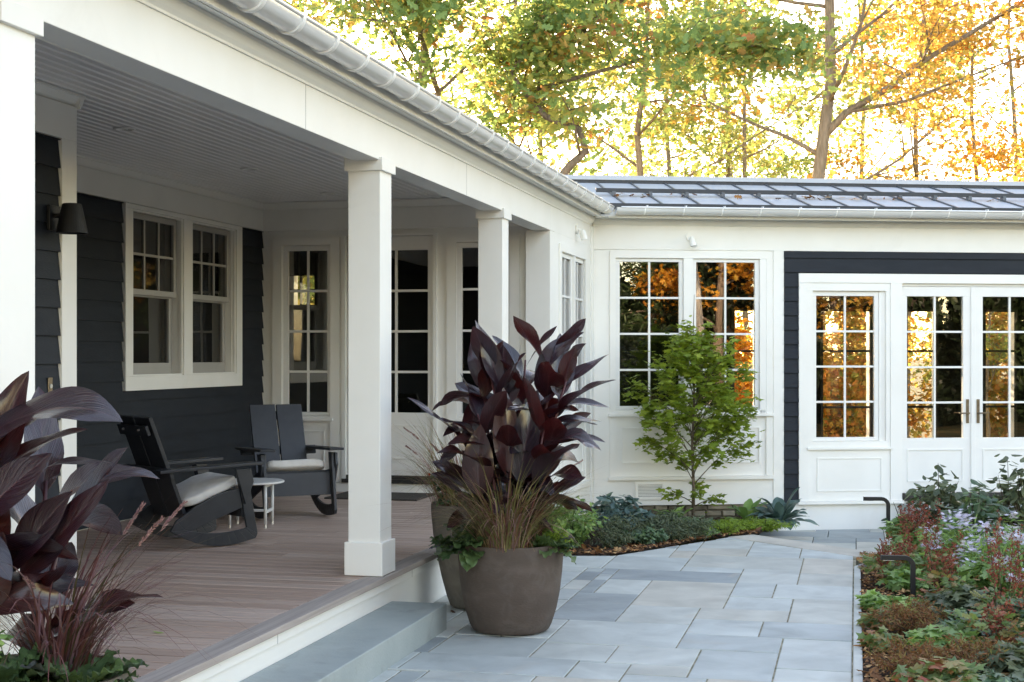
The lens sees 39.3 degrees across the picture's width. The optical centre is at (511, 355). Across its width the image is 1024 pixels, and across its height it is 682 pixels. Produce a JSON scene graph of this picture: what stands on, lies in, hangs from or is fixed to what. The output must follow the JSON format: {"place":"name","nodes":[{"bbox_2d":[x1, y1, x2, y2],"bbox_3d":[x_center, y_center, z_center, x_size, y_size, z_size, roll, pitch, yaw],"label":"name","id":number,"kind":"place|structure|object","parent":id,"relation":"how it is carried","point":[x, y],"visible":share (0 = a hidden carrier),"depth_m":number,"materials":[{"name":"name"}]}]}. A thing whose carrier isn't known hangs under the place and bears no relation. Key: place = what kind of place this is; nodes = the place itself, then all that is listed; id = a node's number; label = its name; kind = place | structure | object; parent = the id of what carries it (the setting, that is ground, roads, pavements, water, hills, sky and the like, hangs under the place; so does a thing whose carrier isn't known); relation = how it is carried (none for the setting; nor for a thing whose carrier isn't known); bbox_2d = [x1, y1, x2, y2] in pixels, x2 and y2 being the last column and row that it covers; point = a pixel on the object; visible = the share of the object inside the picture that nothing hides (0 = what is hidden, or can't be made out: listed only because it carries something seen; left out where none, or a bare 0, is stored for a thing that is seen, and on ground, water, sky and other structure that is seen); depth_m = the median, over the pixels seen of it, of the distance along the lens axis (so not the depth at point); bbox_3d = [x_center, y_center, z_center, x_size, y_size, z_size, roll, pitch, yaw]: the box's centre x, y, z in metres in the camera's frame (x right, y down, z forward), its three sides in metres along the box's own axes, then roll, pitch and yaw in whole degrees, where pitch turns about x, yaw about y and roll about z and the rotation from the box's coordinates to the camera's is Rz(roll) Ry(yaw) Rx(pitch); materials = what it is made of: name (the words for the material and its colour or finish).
{"place":"outdoors","nodes":[
{"label":"outdoors","id":0,"kind":"place"},
{"bbox_2d":[369,534,876,681],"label":"patio","id":1,"kind":"structure","parent":0,"point":[646,630],"depth_m":9.25,"materials":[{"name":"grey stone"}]},
{"bbox_2d":[11,653,131,681],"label":"planter","id":2,"kind":"object","parent":1,"relation":"on","point":[122,676],"visible":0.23,"depth_m":4.59,"materials":[{"name":"stone"}]},
{"bbox_2d":[0,642,68,681],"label":"ornamental kale","id":3,"kind":"object","parent":2,"relation":"in","point":[11,669],"visible":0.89,"depth_m":4.47,"materials":[{"name":"green plant"}]},
{"bbox_2d":[0,371,161,648],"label":"canna","id":4,"kind":"object","parent":2,"relation":"in","point":[38,551],"visible":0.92,"depth_m":4.62,"materials":[{"name":"purple plant"}]},
{"bbox_2d":[20,649,148,681],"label":"ornamental kale","id":5,"kind":"object","parent":2,"relation":"in","point":[107,666],"visible":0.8,"depth_m":4.56,"materials":[{"name":"green plant"}]},
{"bbox_2d":[0,498,256,681],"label":"fountain grass","id":6,"kind":"object","parent":2,"relation":"in","point":[66,644],"depth_m":4.58,"materials":[{"name":"plant"}]},
{"bbox_2d":[240,601,446,681],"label":"stone step","id":7,"kind":"object","parent":1,"relation":"on","point":[372,645],"visible":1,"depth_m":7.93,"materials":[{"name":"grey stone"}]},
{"bbox_2d":[431,502,503,608],"bbox_3d":[-0.242,1.379,9.990,0.644,0.717,0.644,0,0,13],"label":"planter","id":8,"kind":"object","parent":1,"relation":"on","point":[449,570],"visible":0.21,"depth_m":9.81,"materials":[{"name":"stone"}]},
{"bbox_2d":[391,414,471,507],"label":"fountain grass","id":9,"kind":"object","parent":8,"relation":"in","point":[434,490],"depth_m":9.79,"materials":[{"name":"plant"}]},
{"bbox_2d":[458,546,562,635],"bbox_3d":[-0.009,1.458,9.121,0.674,0.556,0.674,0,0,13],"label":"planter","id":10,"kind":"object","parent":1,"relation":"on","point":[510,592],"visible":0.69,"depth_m":8.85,"materials":[{"name":"concrete"}]},
{"bbox_2d":[429,523,487,570],"bbox_3d":[-0.267,1.189,8.995,0.532,0.263,0.539,0,0,13],"label":"ornamental kale","id":11,"kind":"object","parent":10,"relation":"on","point":[459,541],"visible":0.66,"depth_m":8.87,"materials":[{"name":"green plant"}]},
{"bbox_2d":[370,446,610,552],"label":"fountain grass","id":12,"kind":"object","parent":10,"relation":"in","point":[500,531],"depth_m":8.76,"materials":[{"name":"brown plant"}]},
{"bbox_2d":[407,316,613,545],"bbox_3d":[-0.006,0.484,9.088,1.176,1.486,1.143,0,0,-28],"label":"canna","id":13,"kind":"object","parent":10,"relation":"in","point":[516,413],"visible":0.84,"depth_m":9.00,"materials":[{"name":"purple plant"}]},
{"bbox_2d":[504,492,575,546],"bbox_3d":[0.194,1.020,9.198,0.554,0.478,0.463,0,0,-34],"label":"trailing plant","id":14,"kind":"object","parent":10,"relation":"in","point":[564,516],"visible":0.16,"depth_m":9.11,"materials":[{"name":"green plant"}]},
{"bbox_2d":[531,532,577,563],"bbox_3d":[0.226,1.195,8.975,0.404,0.218,0.392,0,0,-14],"label":"ornamental kale","id":15,"kind":"object","parent":10,"relation":"in","point":[543,540],"visible":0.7,"depth_m":8.91,"materials":[{"name":"green plant"}]},
{"bbox_2d":[853,564,865,681],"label":"bed edging","id":16,"kind":"object","parent":1,"relation":"on","point":[857,663],"visible":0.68,"depth_m":8.99,"materials":[{"name":"grey stone"}]},
{"bbox_2d":[287,0,1023,358],"label":"sky","id":17,"kind":"structure","parent":0,"point":[791,8],"materials":[{"name":"white"}]},
{"bbox_2d":[563,517,774,555],"bbox_3d":[1.590,1.796,14.544,2.104,0.150,4.587,0,0,13],"label":"planting bed","id":18,"kind":"object","parent":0,"point":[588,541],"visible":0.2,"depth_m":13.36,"materials":[{"name":"brown soil"}]},
{"bbox_2d":[554,496,608,546],"bbox_3d":[0.544,1.533,13.228,0.708,0.507,0.748,0,0,13],"label":"pieris","id":19,"kind":"object","parent":18,"relation":"on","point":[577,531],"visible":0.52,"depth_m":13.11,"materials":[{"name":"green plant"}]},
{"bbox_2d":[153,193,1023,681],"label":"fallen leaves","id":20,"kind":"object","parent":18,"relation":"on","point":[873,669],"depth_m":12.67,"materials":[{"name":"brown plant"}]},
{"bbox_2d":[583,524,635,548],"bbox_3d":[0.892,1.662,13.037,0.510,0.252,0.338,0,0,-1],"label":"edging tuft","id":21,"kind":"object","parent":18,"relation":"on","point":[611,540],"visible":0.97,"depth_m":13.01,"materials":[{"name":"green plant"}]},
{"bbox_2d":[580,492,655,532],"bbox_3d":[1.049,1.587,14.208,0.691,0.480,0.847,0,0,-29],"label":"pieris","id":22,"kind":"object","parent":18,"relation":"on","point":[608,500],"visible":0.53,"depth_m":14.17,"materials":[{"name":"green plant"}]},
{"bbox_2d":[593,512,658,541],"bbox_3d":[1.068,1.630,13.547,0.730,0.319,0.491,0,0,13],"label":"daphne","id":23,"kind":"object","parent":18,"relation":"on","point":[616,524],"visible":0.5,"depth_m":13.53,"materials":[{"name":"green plant"}]},
{"bbox_2d":[621,524,668,543],"bbox_3d":[1.225,1.676,13.319,0.465,0.227,0.415,0,0,13],"label":"edging tuft","id":24,"kind":"object","parent":18,"relation":"on","point":[649,535],"visible":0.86,"depth_m":13.26,"materials":[{"name":"green plant"}]},
{"bbox_2d":[625,505,713,532],"bbox_3d":[1.452,1.636,14.054,1.046,0.336,0.705,0,0,33],"label":"daphne","id":25,"kind":"object","parent":18,"relation":"on","point":[662,519],"visible":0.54,"depth_m":14.01,"materials":[{"name":"green plant"}]},
{"bbox_2d":[665,513,717,541],"bbox_3d":[1.726,1.653,13.732,0.527,0.278,0.408,0,0,13],"label":"daphne","id":26,"kind":"object","parent":18,"relation":"on","point":[704,523],"visible":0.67,"depth_m":13.68,"materials":[{"name":"green plant"}]},
{"bbox_2d":[621,311,765,517],"bbox_3d":[2.039,0.611,15.608,1.430,2.566,1.317,0,0,-19],"label":"maple sapling","id":27,"kind":"object","parent":18,"relation":"on","point":[695,350],"visible":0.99,"depth_m":15.54,"materials":[{"name":"green plant"}]},
{"bbox_2d":[725,497,767,520],"bbox_3d":[2.572,1.674,15.581,0.577,0.264,0.501,0,0,-44],"label":"lungwort","id":28,"kind":"object","parent":18,"relation":"on","point":[745,510],"visible":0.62,"depth_m":15.60,"materials":[{"name":"green plant"}]},
{"bbox_2d":[746,487,818,529],"bbox_3d":[2.852,1.601,15.221,0.715,0.426,0.750,0,0,-29],"label":"lungwort","id":29,"kind":"object","parent":18,"relation":"on","point":[780,509],"visible":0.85,"depth_m":15.18,"materials":[{"name":"plant"}]},
{"bbox_2d":[564,529,1023,681],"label":"bark chips","id":30,"kind":"object","parent":18,"relation":"on","point":[628,547],"visible":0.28,"depth_m":10.54,"materials":[{"name":"brown wood"}]},
{"bbox_2d":[563,359,1007,555],"bbox_3d":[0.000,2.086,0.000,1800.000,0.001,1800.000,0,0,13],"label":"ground","id":31,"kind":"structure","parent":0,"point":[915,390],"depth_m":72.09,"materials":[{"name":"brown soil"}]},
{"bbox_2d":[0,0,614,681],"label":"house","id":32,"kind":"structure","parent":31,"relation":"on","point":[224,172],"depth_m":10.80,"materials":[{"name":"white paint"}]},
{"bbox_2d":[47,203,87,234],"bbox_3d":[-2.595,-0.805,8.398,0.222,0.173,0.184,0,0,13],"label":"wall lantern","id":33,"kind":"object","parent":32,"relation":"attached to","point":[66,218],"depth_m":8.35,"materials":[{"name":"black metal"}]},
{"bbox_2d":[133,295,171,374],"bbox_3d":[-3.222,-0.204,12.631,0.040,0.730,0.910,0,0,13],"label":"window","id":34,"kind":"structure","parent":32,"relation":"in","point":[152,315],"depth_m":12.73,"materials":[{"name":"clear glass"}]},
{"bbox_2d":[133,212,176,297],"bbox_3d":[-3.179,-0.881,12.620,0.040,0.705,0.910,0,0,13],"label":"window","id":35,"kind":"structure","parent":32,"relation":"in","point":[154,238],"depth_m":12.69,"materials":[{"name":"clear glass"}]},
{"bbox_2d":[117,415,263,545],"bbox_3d":[-2.404,0.906,10.568,0.893,0.948,0.730,0,0,-41],"label":"rocking chair","id":36,"kind":"object","parent":32,"relation":"on","point":[144,441],"visible":0.84,"depth_m":10.42,"materials":[{"name":"grey plastic"}]},
{"bbox_2d":[176,472,235,506],"bbox_3d":[-2.342,0.989,10.621,0.470,0.103,0.524,-26,17,-38],"label":"seat cushion","id":37,"kind":"object","parent":36,"relation":"on","point":[196,489],"visible":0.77,"depth_m":10.49,"materials":[{"name":"fabric"}]},
{"bbox_2d":[193,300,224,372],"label":"window","id":38,"kind":"structure","parent":32,"relation":"in","point":[208,316],"depth_m":13.85,"materials":[{"name":"clear glass"}]},
{"bbox_2d":[193,224,228,301],"bbox_3d":[-2.916,-0.881,13.713,0.040,0.705,0.922,0,0,13],"label":"window","id":39,"kind":"structure","parent":32,"relation":"in","point":[210,245],"depth_m":13.79,"materials":[{"name":"clear glass"}]},
{"bbox_2d":[228,478,283,527],"bbox_3d":[-2.128,1.201,11.700,0.536,0.372,0.536,0,0,1],"label":"side table","id":40,"kind":"object","parent":32,"relation":"on","point":[267,482],"visible":0.62,"depth_m":11.63,"materials":[{"name":"wood"}]},
{"bbox_2d":[235,404,343,518],"bbox_3d":[-1.949,0.906,12.464,0.730,0.948,0.893,0,0,-25],"label":"rocking chair","id":41,"kind":"object","parent":32,"relation":"on","point":[265,448],"visible":0.84,"depth_m":12.61,"materials":[{"name":"grey plastic"}]},
{"bbox_2d":[266,459,324,471],"bbox_3d":[-1.915,0.989,12.390,0.524,0.103,0.470,0,-20,-25],"label":"seat cushion","id":42,"kind":"object","parent":41,"relation":"on","point":[295,465],"visible":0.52,"depth_m":12.19,"materials":[{"name":"fabric"}]},
{"bbox_2d":[283,245,329,415],"bbox_3d":[-2.108,-0.261,14.778,0.518,1.750,0.042,0,0,13],"label":"window","id":43,"kind":"structure","parent":32,"relation":"in","point":[286,254],"depth_m":14.77,"materials":[{"name":"paint"}]},
{"bbox_2d":[324,491,435,500],"bbox_3d":[-1.290,1.378,14.121,0.940,0.014,0.660,0,0,13],"label":"doormat","id":44,"kind":"object","parent":32,"relation":"on","point":[400,496],"visible":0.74,"depth_m":13.99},
{"bbox_2d":[391,236,432,475],"bbox_3d":[-1.234,-0.002,14.572,0.908,2.425,0.054,0,0,13],"label":"door","id":45,"kind":"structure","parent":32,"relation":"in","point":[401,420],"depth_m":14.50,"materials":[{"name":"paint"}]},
{"bbox_2d":[457,242,508,416],"bbox_3d":[-0.294,-0.261,14.343,0.601,1.750,0.042,0,0,13],"label":"window","id":46,"kind":"structure","parent":32,"relation":"in","point":[460,246],"depth_m":14.38,"materials":[{"name":"paint"}]},
{"bbox_2d":[562,253,571,415],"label":"window","id":47,"kind":"structure","parent":32,"relation":"in","point":[565,257],"depth_m":15.07,"materials":[{"name":"paint"}]},
{"bbox_2d":[576,258,583,412],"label":"window","id":48,"kind":"structure","parent":32,"relation":"in","point":[578,261],"depth_m":15.75,"materials":[{"name":"paint"}]},
{"bbox_2d":[400,0,695,175],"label":"autumn tree","id":49,"kind":"object","parent":31,"relation":"on","point":[451,31],"visible":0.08,"depth_m":33.49,"materials":[{"name":"beige plant"}]},
{"bbox_2d":[284,0,855,174],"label":"oak","id":50,"kind":"object","parent":31,"relation":"on","point":[526,41],"visible":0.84,"depth_m":19.46,"materials":[{"name":"green plant"}]},
{"bbox_2d":[391,0,769,176],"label":"autumn tree","id":51,"kind":"object","parent":31,"relation":"on","point":[539,140],"visible":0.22,"depth_m":29.52,"materials":[{"name":"beige plant"}]},
{"bbox_2d":[429,0,926,176],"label":"autumn tree","id":52,"kind":"object","parent":31,"relation":"on","point":[637,139],"visible":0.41,"depth_m":24.93,"materials":[{"name":"green plant"}]},
{"bbox_2d":[573,0,808,177],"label":"autumn tree","id":53,"kind":"object","parent":31,"relation":"on","point":[668,156],"visible":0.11,"depth_m":38.12,"materials":[{"name":"beige plant"}]},
{"bbox_2d":[602,0,816,327],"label":"autumn tree","id":54,"kind":"object","parent":31,"relation":"on","point":[766,163],"visible":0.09,"depth_m":45.47,"materials":[{"name":"beige plant"}]},
{"bbox_2d":[610,1,867,177],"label":"autumn tree","id":55,"kind":"object","parent":31,"relation":"on","point":[807,161],"visible":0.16,"depth_m":33.10,"materials":[{"name":"beige plant"}]},
{"bbox_2d":[735,311,752,404],"bbox_3d":[3.132,0.650,22.810,2.238,3.104,1.865,0,0,13],"label":"autumn shrub","id":56,"kind":"object","parent":31,"relation":"on","point":[742,345],"visible":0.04,"depth_m":22.52,"materials":[{"name":"orange plant"}]},
{"bbox_2d":[563,0,963,402],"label":"autumn tree","id":57,"kind":"object","parent":31,"relation":"on","point":[678,142],"visible":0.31,"depth_m":28.92,"materials":[{"name":"beige plant"}]},
{"bbox_2d":[565,175,1023,536],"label":"garden wing","id":58,"kind":"structure","parent":31,"relation":"on","point":[790,266],"depth_m":16.63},
{"bbox_2d":[616,258,682,409],"bbox_3d":[1.564,-0.249,16.371,0.781,1.726,0.042,0,0,-7],"label":"window","id":59,"kind":"structure","parent":58,"relation":"in","point":[680,261],"depth_m":16.34,"materials":[{"name":"paint"}]},
{"bbox_2d":[693,259,758,409],"bbox_3d":[2.453,-0.249,16.475,0.776,1.726,0.042,0,0,-7],"label":"window","id":60,"kind":"structure","parent":58,"relation":"in","point":[756,261],"depth_m":16.49,"materials":[{"name":"paint"}]},
{"bbox_2d":[813,291,878,440],"bbox_3d":[3.861,0.116,16.641,0.801,1.736,0.042,0,0,-7],"label":"window","id":61,"kind":"structure","parent":58,"relation":"in","point":[875,294],"depth_m":16.64,"materials":[{"name":"paint"}]},
{"bbox_2d":[731,308,1016,437],"bbox_3d":[5.069,0.271,19.963,4.120,1.850,0.030,0,0,-7],"label":"rear window frame","id":62,"kind":"structure","parent":58,"relation":"in","point":[733,310],"depth_m":20.00,"materials":[{"name":"white wood"}]},
{"bbox_2d":[902,286,970,492],"bbox_3d":[4.961,0.392,16.742,0.857,2.404,0.100,0,0,-7],"label":"door","id":63,"kind":"structure","parent":58,"relation":"in","point":[920,456],"depth_m":16.76,"materials":[{"name":"paint"}]},
{"bbox_2d":[975,287,1023,491],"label":"door","id":64,"kind":"structure","parent":58,"relation":"in","point":[987,466],"depth_m":16.83,"materials":[{"name":"paint"}]},
{"bbox_2d":[604,0,1023,338],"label":"autumn tree","id":65,"kind":"object","parent":31,"relation":"on","point":[828,126],"visible":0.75,"depth_m":23.95,"materials":[{"name":"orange plant"}]},
{"bbox_2d":[748,311,931,437],"bbox_3d":[5.355,0.461,23.226,3.050,3.496,2.109,0,0,13],"label":"autumn shrub","id":66,"kind":"object","parent":31,"relation":"on","point":[855,417],"visible":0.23,"depth_m":22.77,"materials":[{"name":"orange plant"}]},
{"bbox_2d":[755,0,1012,400],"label":"autumn tree","id":67,"kind":"object","parent":31,"relation":"on","point":[835,114],"visible":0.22,"depth_m":44.41,"materials":[{"name":"beige plant"}]},
{"bbox_2d":[789,0,1023,437],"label":"autumn tree","id":68,"kind":"object","parent":31,"relation":"on","point":[964,43],"visible":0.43,"depth_m":31.92,"materials":[{"name":"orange plant"}]},
{"bbox_2d":[826,166,995,431],"bbox_3d":[6.286,-0.488,24.049,3.943,5.454,3.452,0,0,13],"label":"autumn tree","id":69,"kind":"object","parent":31,"relation":"on","point":[914,327],"visible":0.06,"depth_m":23.50,"materials":[{"name":"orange plant"}]},
{"bbox_2d":[817,0,1023,180],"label":"autumn tree","id":70,"kind":"object","parent":31,"relation":"on","point":[987,157],"visible":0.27,"depth_m":32.98,"materials":[{"name":"beige plant"}]},
{"bbox_2d":[891,0,1023,180],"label":"autumn tree","id":71,"kind":"object","parent":31,"relation":"on","point":[1011,89],"visible":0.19,"depth_m":41.22,"materials":[{"name":"beige plant"}]},
{"bbox_2d":[908,312,1007,436],"bbox_3d":[7.766,-0.202,22.688,3.238,4.877,2.886,0,0,-35],"label":"autumn tree","id":72,"kind":"object","parent":31,"relation":"on","point":[989,345],"visible":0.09,"depth_m":22.45,"materials":[{"name":"orange plant"}]},
{"bbox_2d":[916,312,1007,436],"bbox_3d":[7.584,0.569,23.367,2.402,3.268,1.872,0,0,-2],"label":"autumn shrub","id":73,"kind":"object","parent":31,"relation":"on","point":[996,390],"visible":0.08,"depth_m":23.08,"materials":[{"name":"orange plant"}]},
{"bbox_2d":[908,153,1023,380],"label":"autumn tree","id":74,"kind":"object","parent":31,"relation":"on","point":[920,328],"visible":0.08,"depth_m":27.09,"materials":[{"name":"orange plant"}]},
{"bbox_2d":[945,0,1023,181],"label":"autumn tree","id":75,"kind":"object","parent":31,"relation":"on","point":[996,37],"visible":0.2,"depth_m":25.88,"materials":[{"name":"orange plant"}]},
{"bbox_2d":[759,529,1023,553],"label":"path","id":76,"kind":"structure","parent":0,"point":[863,539],"depth_m":15.95,"materials":[{"name":"grey stone"}]},
{"bbox_2d":[861,547,1023,681],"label":"planting bed","id":77,"kind":"object","parent":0,"point":[893,632],"depth_m":9.13,"materials":[{"name":"brown soil"}]},
{"bbox_2d":[853,606,900,629],"bbox_3d":[2.349,1.700,9.199,0.281,0.178,0.309,0,0,-13],"label":"cranesbill","id":78,"kind":"object","parent":77,"relation":"on","point":[866,619],"visible":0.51,"depth_m":9.17,"materials":[{"name":"green plant"}]},
{"bbox_2d":[856,625,906,651],"bbox_3d":[2.208,1.712,8.516,0.317,0.190,0.306,0,0,-17],"label":"cranesbill","id":79,"kind":"object","parent":77,"relation":"on","point":[873,638],"visible":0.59,"depth_m":8.48,"materials":[{"name":"green plant"}]},
{"bbox_2d":[857,530,921,577],"bbox_3d":[2.891,1.527,10.977,0.490,0.379,0.492,0,0,13],"label":"astilbe","id":80,"kind":"object","parent":77,"relation":"on","point":[870,558],"visible":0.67,"depth_m":10.98,"materials":[{"name":"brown plant"}]},
{"bbox_2d":[880,554,915,596],"bbox_3d":[2.760,1.611,10.244,0.245,0.380,0.040,0,0,5],"label":"path light","id":81,"kind":"object","parent":77,"relation":"on","point":[910,560],"visible":0.87,"depth_m":10.22,"materials":[{"name":"black metal"}]},
{"bbox_2d":[875,565,932,594],"bbox_3d":[2.927,1.661,10.544,0.394,0.268,0.416,0,0,-39],"label":"cranesbill","id":82,"kind":"object","parent":77,"relation":"on","point":[897,579],"visible":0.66,"depth_m":10.49,"materials":[{"name":"green plant"}]},
{"bbox_2d":[888,502,926,541],"bbox_3d":[3.521,1.498,12.690,0.385,0.436,0.422,0,0,13],"label":"astilbe","id":83,"kind":"object","parent":77,"relation":"on","point":[908,522],"visible":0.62,"depth_m":12.67,"materials":[{"name":"brown plant"}]},
{"bbox_2d":[867,594,956,634],"bbox_3d":[2.480,1.630,8.912,0.614,0.240,0.562,0,0,38],"label":"feathery mound","id":84,"kind":"object","parent":77,"relation":"on","point":[909,621],"visible":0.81,"depth_m":8.87,"materials":[{"name":"brown plant"}]},
{"bbox_2d":[862,634,968,673],"bbox_3d":[2.155,1.622,7.674,0.533,0.257,0.540,0,0,3],"label":"feathery mound","id":85,"kind":"object","parent":77,"relation":"on","point":[910,659],"visible":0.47,"depth_m":7.70,"materials":[{"name":"brown plant"}]},
{"bbox_2d":[893,498,946,563],"bbox_3d":[3.302,1.433,11.548,0.464,0.568,0.484,0,0,13],"label":"astilbe","id":86,"kind":"object","parent":77,"relation":"on","point":[916,535],"visible":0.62,"depth_m":11.56,"materials":[{"name":"brown plant"}]},
{"bbox_2d":[904,464,973,529],"bbox_3d":[3.879,1.375,13.062,0.688,0.806,0.531,0,0,-10],"label":"viburnum","id":87,"kind":"object","parent":77,"relation":"on","point":[944,495],"visible":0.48,"depth_m":13.00,"materials":[{"name":"green plant"}]},
{"bbox_2d":[915,526,964,582],"bbox_3d":[3.181,1.482,10.645,0.448,0.469,0.433,0,0,13],"label":"astilbe","id":88,"kind":"object","parent":77,"relation":"on","point":[930,554],"visible":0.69,"depth_m":10.62,"materials":[{"name":"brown plant"}]},
{"bbox_2d":[890,655,992,681],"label":"cranesbill","id":89,"kind":"object","parent":77,"relation":"on","point":[943,670],"visible":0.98,"depth_m":7.28,"materials":[{"name":"green plant"}]},
{"bbox_2d":[901,621,982,653],"bbox_3d":[2.512,1.679,8.294,0.502,0.262,0.467,0,0,-2],"label":"cranesbill","id":90,"kind":"object","parent":77,"relation":"on","point":[930,631],"visible":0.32,"depth_m":8.22,"materials":[{"name":"green plant"}]},
{"bbox_2d":[915,542,979,598],"bbox_3d":[2.985,1.500,9.764,0.421,0.432,0.437,0,0,-32],"label":"astilbe","id":91,"kind":"object","parent":77,"relation":"on","point":[947,581],"visible":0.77,"depth_m":9.84,"materials":[{"name":"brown plant"}]},
{"bbox_2d":[921,583,988,618],"bbox_3d":[2.909,1.642,9.443,0.465,0.301,0.504,0,0,13],"label":"cranesbill","id":92,"kind":"object","parent":77,"relation":"on","point":[961,595],"visible":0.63,"depth_m":9.38,"materials":[{"name":"green plant"}]},
{"bbox_2d":[917,509,997,575],"bbox_3d":[3.492,1.488,11.118,0.701,0.609,0.633,0,0,13],"label":"aster","id":93,"kind":"object","parent":77,"relation":"on","point":[952,531],"visible":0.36,"depth_m":11.02,"materials":[{"name":"purple plant"}]},
{"bbox_2d":[923,633,1013,671],"bbox_3d":[2.532,1.629,7.777,0.600,0.242,0.649,0,0,13],"label":"feathery mound","id":94,"kind":"object","parent":77,"relation":"on","point":[966,652],"visible":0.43,"depth_m":7.76,"materials":[{"name":"brown plant"}]},
{"bbox_2d":[935,479,1012,536],"bbox_3d":[4.023,1.446,12.453,0.608,0.777,0.605,0,0,41],"label":"viburnum","id":95,"kind":"object","parent":77,"relation":"on","point":[980,512],"visible":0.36,"depth_m":12.32,"materials":[{"name":"green plant"}]},
{"bbox_2d":[934,605,1019,641],"bbox_3d":[2.827,1.659,8.705,0.482,0.265,0.507,0,0,-7],"label":"cranesbill","id":96,"kind":"object","parent":77,"relation":"on","point":[949,610],"visible":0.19,"depth_m":8.72,"materials":[{"name":"green plant"}]},
{"bbox_2d":[940,560,1017,606],"bbox_3d":[3.222,1.603,9.847,0.544,0.397,0.482,0,0,-6],"label":"cranesbill","id":97,"kind":"object","parent":77,"relation":"on","point":[981,571],"visible":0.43,"depth_m":9.76,"materials":[{"name":"green plant"}]},
{"bbox_2d":[943,598,1022,644],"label":"cranesbill","id":98,"kind":"object","parent":77,"relation":"on","point":[988,625],"visible":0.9,"depth_m":8.27,"materials":[{"name":"green plant"}]},
{"bbox_2d":[952,519,1022,583],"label":"aster","id":99,"kind":"object","parent":77,"relation":"on","point":[968,555],"visible":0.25,"depth_m":10.26,"materials":[{"name":"purple plant"}]},
{"bbox_2d":[967,509,1023,621],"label":"astilbe","id":100,"kind":"object","parent":77,"relation":"on","point":[980,606],"visible":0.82,"depth_m":9.01,"materials":[{"name":"brown plant"}]},
{"bbox_2d":[967,637,1023,681],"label":"cranesbill","id":101,"kind":"object","parent":77,"relation":"on","point":[1015,652],"visible":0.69,"depth_m":7.58,"materials":[{"name":"green plant"}]},
{"bbox_2d":[969,454,1023,544],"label":"viburnum","id":102,"kind":"object","parent":77,"relation":"on","point":[1014,496],"visible":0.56,"depth_m":12.78,"materials":[{"name":"green plant"}]},
{"bbox_2d":[994,531,1023,599],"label":"aster","id":103,"kind":"object","parent":77,"relation":"on","point":[1021,557],"visible":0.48,"depth_m":9.61,"materials":[{"name":"purple plant"}]},
{"bbox_2d":[997,566,1023,643],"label":"astilbe","id":104,"kind":"object","parent":77,"relation":"on","point":[1015,622],"visible":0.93,"depth_m":8.26,"materials":[{"name":"brown plant"}]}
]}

